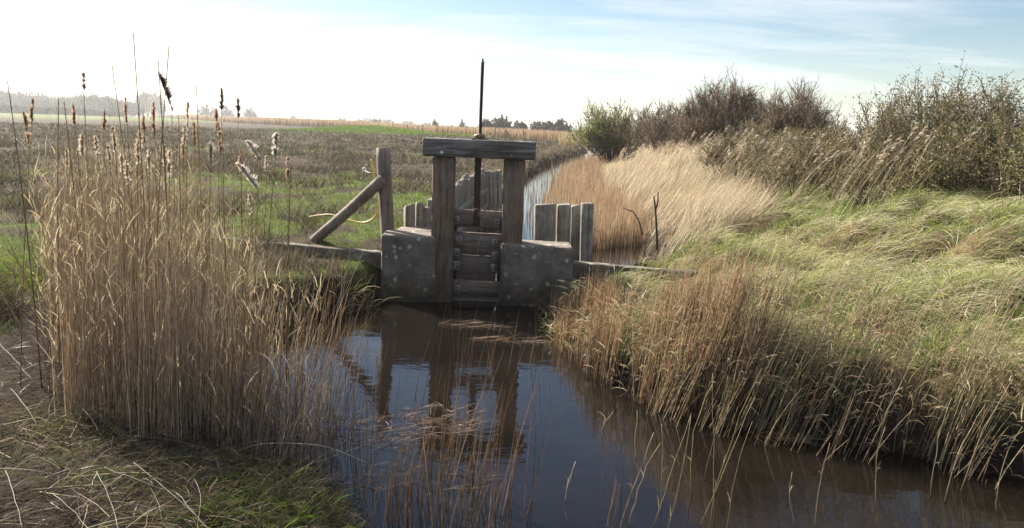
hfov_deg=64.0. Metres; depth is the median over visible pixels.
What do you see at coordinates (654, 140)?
bare bush
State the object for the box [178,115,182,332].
reed stalk
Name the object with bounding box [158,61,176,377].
reed stalk
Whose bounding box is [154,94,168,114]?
poplar
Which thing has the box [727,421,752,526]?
reed stalk
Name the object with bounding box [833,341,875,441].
reed stalk
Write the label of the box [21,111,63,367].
reed stalk
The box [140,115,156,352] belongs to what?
reed stalk
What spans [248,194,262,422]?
reed stalk
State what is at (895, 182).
bramble bush
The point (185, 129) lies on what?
reed stalk
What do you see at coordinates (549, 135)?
reed bed
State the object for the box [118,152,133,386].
reed stalk
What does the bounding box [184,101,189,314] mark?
reed stalk
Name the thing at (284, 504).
grass
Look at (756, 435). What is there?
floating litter
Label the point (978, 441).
reed stalk
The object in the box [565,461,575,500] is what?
reed stalk
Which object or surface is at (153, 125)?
reed stalk
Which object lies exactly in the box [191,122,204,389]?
reed stalk
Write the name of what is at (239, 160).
reed stalk
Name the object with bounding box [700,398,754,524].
reed stalk
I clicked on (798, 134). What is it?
bramble bush
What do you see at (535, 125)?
distant bush
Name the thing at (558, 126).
distant bush
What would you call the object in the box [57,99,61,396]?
reed stalk
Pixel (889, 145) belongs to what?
reeds
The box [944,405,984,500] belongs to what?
reed stalk
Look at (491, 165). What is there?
grass
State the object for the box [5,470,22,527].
fallen stalk
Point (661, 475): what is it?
reed stalk
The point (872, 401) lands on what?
reed stalk
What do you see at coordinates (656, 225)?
dead stick
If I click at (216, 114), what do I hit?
reed stalk
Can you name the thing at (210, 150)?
reed stalk
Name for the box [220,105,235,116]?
distant tree
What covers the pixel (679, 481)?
reed stalk
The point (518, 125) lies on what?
distant bush
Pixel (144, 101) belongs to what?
poplar
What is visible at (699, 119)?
bare bush
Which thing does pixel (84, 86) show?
reed stalk
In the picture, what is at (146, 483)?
fallen stalk
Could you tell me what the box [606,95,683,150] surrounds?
bare bush
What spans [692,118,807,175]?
bramble bush
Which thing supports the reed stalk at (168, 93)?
on the ground at (998, 457)
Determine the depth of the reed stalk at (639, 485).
3.68 m
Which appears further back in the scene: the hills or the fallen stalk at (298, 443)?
the hills
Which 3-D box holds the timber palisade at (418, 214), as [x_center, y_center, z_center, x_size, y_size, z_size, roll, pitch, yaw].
[-0.692,-0.561,11.913,0.340,1.444,6.275,3,10,6]
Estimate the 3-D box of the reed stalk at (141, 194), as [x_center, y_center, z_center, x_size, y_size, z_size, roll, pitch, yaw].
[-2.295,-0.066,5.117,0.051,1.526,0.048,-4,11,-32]
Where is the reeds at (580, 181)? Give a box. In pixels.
[474,151,663,249]
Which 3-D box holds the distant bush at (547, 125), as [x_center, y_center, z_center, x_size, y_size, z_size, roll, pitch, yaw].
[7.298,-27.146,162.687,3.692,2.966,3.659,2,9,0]
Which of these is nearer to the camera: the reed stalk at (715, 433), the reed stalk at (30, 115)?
the reed stalk at (715, 433)
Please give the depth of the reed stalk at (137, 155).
4.69 m
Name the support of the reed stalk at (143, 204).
on the ground at (998, 457)
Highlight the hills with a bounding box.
[27,95,626,130]
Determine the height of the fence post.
1.205 m
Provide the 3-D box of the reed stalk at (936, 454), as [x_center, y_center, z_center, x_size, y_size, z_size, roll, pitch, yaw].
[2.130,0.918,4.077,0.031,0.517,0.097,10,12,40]
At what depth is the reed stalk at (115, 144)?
4.77 m
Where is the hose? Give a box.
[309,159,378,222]
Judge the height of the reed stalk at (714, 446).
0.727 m
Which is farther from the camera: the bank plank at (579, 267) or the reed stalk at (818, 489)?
the bank plank at (579, 267)
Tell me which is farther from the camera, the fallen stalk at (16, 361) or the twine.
the twine
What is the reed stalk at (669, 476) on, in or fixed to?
in the water
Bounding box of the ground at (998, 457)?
[0,113,1023,527]
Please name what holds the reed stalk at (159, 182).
on the ground at (998, 457)
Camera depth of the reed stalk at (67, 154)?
4.90 m
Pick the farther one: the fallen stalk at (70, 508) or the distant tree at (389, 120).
the distant tree at (389, 120)
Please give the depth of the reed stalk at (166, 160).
4.35 m
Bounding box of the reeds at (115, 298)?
[0,61,373,468]
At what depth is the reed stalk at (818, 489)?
3.71 m
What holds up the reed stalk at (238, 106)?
on the ground at (998, 457)
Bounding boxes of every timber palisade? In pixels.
[404,168,501,231]
[534,202,593,282]
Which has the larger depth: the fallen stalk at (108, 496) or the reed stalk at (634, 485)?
the reed stalk at (634, 485)
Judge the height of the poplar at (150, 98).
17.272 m
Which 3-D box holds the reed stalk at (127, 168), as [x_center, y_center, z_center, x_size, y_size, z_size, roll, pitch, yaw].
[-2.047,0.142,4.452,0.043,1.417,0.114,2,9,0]
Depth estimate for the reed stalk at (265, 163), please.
5.13 m
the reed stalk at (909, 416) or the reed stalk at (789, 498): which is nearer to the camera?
the reed stalk at (789, 498)
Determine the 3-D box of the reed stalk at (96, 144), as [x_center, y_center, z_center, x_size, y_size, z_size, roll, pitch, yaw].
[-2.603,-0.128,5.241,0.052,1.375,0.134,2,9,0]
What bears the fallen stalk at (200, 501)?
on the reed litter at (11, 513)
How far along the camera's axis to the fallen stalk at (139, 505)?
3.22 m
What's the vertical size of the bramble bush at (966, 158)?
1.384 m
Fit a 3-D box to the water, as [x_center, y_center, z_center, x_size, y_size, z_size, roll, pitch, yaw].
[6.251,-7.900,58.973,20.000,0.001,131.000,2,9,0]
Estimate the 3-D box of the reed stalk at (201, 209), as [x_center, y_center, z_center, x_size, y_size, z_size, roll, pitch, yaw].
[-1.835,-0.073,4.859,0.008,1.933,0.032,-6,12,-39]
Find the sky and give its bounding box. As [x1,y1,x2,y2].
[0,0,1023,137]
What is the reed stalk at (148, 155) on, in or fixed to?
on the ground at (998, 457)
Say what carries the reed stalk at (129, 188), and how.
on the ground at (998, 457)
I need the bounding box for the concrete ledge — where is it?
[397,226,430,231]
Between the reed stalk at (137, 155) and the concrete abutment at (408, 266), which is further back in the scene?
the concrete abutment at (408, 266)
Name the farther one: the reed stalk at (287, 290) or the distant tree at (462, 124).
the distant tree at (462, 124)
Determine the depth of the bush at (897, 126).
11.01 m
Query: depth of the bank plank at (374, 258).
8.51 m
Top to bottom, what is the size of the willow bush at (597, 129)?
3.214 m
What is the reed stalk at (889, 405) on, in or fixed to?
in the water
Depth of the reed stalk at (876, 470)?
3.94 m
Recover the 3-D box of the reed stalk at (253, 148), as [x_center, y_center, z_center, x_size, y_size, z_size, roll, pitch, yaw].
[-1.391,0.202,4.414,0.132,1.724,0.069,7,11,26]
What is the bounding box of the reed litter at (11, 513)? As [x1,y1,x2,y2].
[0,291,374,527]
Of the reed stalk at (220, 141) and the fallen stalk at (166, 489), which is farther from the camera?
the reed stalk at (220, 141)
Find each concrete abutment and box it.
[380,230,435,301]
[500,240,573,306]
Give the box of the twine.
[477,208,487,255]
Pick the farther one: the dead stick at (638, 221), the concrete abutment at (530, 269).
the dead stick at (638, 221)
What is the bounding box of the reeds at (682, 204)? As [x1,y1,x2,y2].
[593,131,809,260]
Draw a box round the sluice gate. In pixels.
[423,59,535,303]
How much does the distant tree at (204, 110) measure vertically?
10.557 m
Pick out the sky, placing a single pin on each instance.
(413, 60)
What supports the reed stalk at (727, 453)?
in the water
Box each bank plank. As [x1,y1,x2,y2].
[211,236,380,268]
[572,261,697,280]
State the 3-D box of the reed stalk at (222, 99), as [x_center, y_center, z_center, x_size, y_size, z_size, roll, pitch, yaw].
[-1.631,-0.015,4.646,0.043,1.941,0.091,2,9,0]
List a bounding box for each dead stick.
[624,208,642,234]
[653,192,658,250]
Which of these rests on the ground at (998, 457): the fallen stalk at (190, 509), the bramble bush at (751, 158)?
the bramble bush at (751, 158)
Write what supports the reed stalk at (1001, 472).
in the water
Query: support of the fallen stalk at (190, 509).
on the reed litter at (11, 513)
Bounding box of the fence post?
[309,148,394,241]
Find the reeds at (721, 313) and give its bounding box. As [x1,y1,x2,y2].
[534,209,1023,488]
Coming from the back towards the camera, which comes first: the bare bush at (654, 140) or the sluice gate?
the bare bush at (654, 140)
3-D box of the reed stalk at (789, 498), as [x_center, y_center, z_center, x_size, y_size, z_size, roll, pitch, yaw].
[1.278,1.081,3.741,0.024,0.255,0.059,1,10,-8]
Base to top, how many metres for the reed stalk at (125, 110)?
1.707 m
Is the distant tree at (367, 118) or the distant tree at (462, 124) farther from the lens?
the distant tree at (367, 118)
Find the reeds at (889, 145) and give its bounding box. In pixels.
[645,117,980,221]
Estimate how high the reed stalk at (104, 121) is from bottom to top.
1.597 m
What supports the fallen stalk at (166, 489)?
on the reed litter at (11, 513)
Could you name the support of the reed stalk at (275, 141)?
on the ground at (998, 457)
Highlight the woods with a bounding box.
[0,89,145,115]
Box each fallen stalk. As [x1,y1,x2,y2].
[0,344,33,381]
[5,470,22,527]
[53,494,87,527]
[96,471,117,527]
[104,467,204,501]
[109,501,178,512]
[133,462,207,527]
[176,493,206,527]
[194,479,200,526]
[236,443,367,463]
[267,511,320,527]
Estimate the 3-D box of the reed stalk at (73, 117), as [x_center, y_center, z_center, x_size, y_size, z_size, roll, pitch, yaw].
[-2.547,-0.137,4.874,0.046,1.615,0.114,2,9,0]
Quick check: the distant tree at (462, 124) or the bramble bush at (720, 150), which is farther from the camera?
the distant tree at (462, 124)
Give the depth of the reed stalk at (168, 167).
4.62 m
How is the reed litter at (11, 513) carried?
on the ground at (998, 457)
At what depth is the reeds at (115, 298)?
4.47 m
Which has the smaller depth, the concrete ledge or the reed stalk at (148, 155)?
the reed stalk at (148, 155)
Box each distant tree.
[198,103,213,115]
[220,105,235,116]
[242,105,258,116]
[357,117,371,121]
[382,118,393,122]
[432,117,438,125]
[459,118,465,126]
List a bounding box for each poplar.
[133,89,146,115]
[140,91,151,116]
[146,91,156,114]
[151,89,163,115]
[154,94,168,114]
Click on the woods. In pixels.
(94, 101)
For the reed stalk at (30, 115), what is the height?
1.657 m
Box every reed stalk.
[7,81,42,387]
[20,98,34,386]
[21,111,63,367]
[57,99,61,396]
[64,102,90,376]
[65,148,78,353]
[70,103,96,364]
[78,133,85,401]
[81,72,96,373]
[92,136,110,284]
[102,111,106,345]
[105,145,127,293]
[111,127,132,333]
[112,65,151,394]
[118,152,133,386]
[123,96,136,283]
[123,159,142,402]
[133,33,152,392]
[135,139,142,332]
[136,131,145,315]
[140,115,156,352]
[144,150,152,306]
[149,101,162,393]
[153,45,169,395]
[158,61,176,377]
[158,72,177,315]
[162,144,170,297]
[166,150,172,326]
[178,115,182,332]
[180,140,189,353]
[181,125,187,292]
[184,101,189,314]
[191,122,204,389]
[196,85,207,400]
[207,141,214,368]
[213,108,223,368]
[217,125,233,396]
[218,88,228,413]
[235,98,251,416]
[236,150,245,420]
[236,161,258,442]
[245,140,261,429]
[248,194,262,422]
[260,132,278,407]
[261,155,267,361]
[285,157,289,425]
[285,160,290,442]
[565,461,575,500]
[620,433,653,527]
[629,444,659,524]
[654,415,690,524]
[661,424,666,511]
[668,417,690,527]
[688,381,713,495]
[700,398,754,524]
[704,377,727,479]
[710,368,761,526]
[712,373,714,524]
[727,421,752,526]
[789,475,793,523]
[815,444,829,527]
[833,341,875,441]
[854,352,896,447]
[875,347,920,457]
[875,428,884,506]
[901,364,927,463]
[930,397,951,495]
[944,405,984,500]
[960,379,1012,490]
[995,429,1020,511]
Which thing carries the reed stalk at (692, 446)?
on the water
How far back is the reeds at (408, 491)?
4.08 m
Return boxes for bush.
[482,118,493,128]
[491,114,512,129]
[511,120,528,129]
[530,120,546,129]
[540,120,554,131]
[550,117,573,131]
[566,96,642,162]
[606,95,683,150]
[637,106,714,154]
[662,63,776,153]
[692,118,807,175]
[723,129,838,191]
[728,76,853,144]
[736,121,888,176]
[743,127,889,197]
[789,103,953,185]
[827,134,1023,202]
[829,51,1023,190]
[897,109,1023,203]
[987,88,1023,202]
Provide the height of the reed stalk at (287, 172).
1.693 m
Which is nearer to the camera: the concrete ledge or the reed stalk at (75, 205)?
the reed stalk at (75, 205)
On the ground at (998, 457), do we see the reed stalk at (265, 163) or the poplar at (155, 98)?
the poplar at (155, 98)
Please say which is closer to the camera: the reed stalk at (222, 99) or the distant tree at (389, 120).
the reed stalk at (222, 99)
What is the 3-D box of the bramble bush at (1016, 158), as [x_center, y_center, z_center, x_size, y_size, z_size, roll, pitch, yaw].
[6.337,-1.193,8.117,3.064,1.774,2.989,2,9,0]
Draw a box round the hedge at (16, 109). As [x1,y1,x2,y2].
[0,104,127,116]
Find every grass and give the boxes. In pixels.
[0,120,586,336]
[0,248,636,527]
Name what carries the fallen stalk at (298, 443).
on the reed litter at (11, 513)
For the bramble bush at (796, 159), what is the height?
1.120 m
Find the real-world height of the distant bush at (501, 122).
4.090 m
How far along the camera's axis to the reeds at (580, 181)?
16.27 m
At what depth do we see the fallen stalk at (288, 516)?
3.31 m
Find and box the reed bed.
[156,114,640,148]
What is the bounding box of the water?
[204,144,1023,527]
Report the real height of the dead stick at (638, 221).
0.387 m
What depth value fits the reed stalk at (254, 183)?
4.21 m
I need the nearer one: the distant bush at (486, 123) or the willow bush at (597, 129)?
the willow bush at (597, 129)
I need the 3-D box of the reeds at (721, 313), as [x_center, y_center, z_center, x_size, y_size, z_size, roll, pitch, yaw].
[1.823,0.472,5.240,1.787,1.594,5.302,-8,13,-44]
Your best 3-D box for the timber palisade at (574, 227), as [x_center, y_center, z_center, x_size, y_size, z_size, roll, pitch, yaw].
[0.571,-0.014,9.310,0.693,1.398,0.233,1,10,-6]
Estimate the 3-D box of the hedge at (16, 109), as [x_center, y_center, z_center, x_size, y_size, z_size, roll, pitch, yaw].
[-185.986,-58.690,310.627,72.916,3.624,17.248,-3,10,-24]
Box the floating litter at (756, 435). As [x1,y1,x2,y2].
[278,319,829,496]
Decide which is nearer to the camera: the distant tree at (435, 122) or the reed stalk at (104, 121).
the reed stalk at (104, 121)
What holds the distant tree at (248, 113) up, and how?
on the ground at (998, 457)
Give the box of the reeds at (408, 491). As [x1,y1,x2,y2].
[189,256,631,527]
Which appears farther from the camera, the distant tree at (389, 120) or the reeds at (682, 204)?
the distant tree at (389, 120)
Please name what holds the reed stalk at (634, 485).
in the water
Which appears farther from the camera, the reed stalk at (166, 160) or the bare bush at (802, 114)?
the bare bush at (802, 114)
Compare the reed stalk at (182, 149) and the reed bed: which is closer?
the reed stalk at (182, 149)
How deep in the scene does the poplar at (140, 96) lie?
549.20 m
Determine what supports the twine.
attached to the sluice gate
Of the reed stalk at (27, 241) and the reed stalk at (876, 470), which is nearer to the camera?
the reed stalk at (876, 470)
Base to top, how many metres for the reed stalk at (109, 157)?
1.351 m
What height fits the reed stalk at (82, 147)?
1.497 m

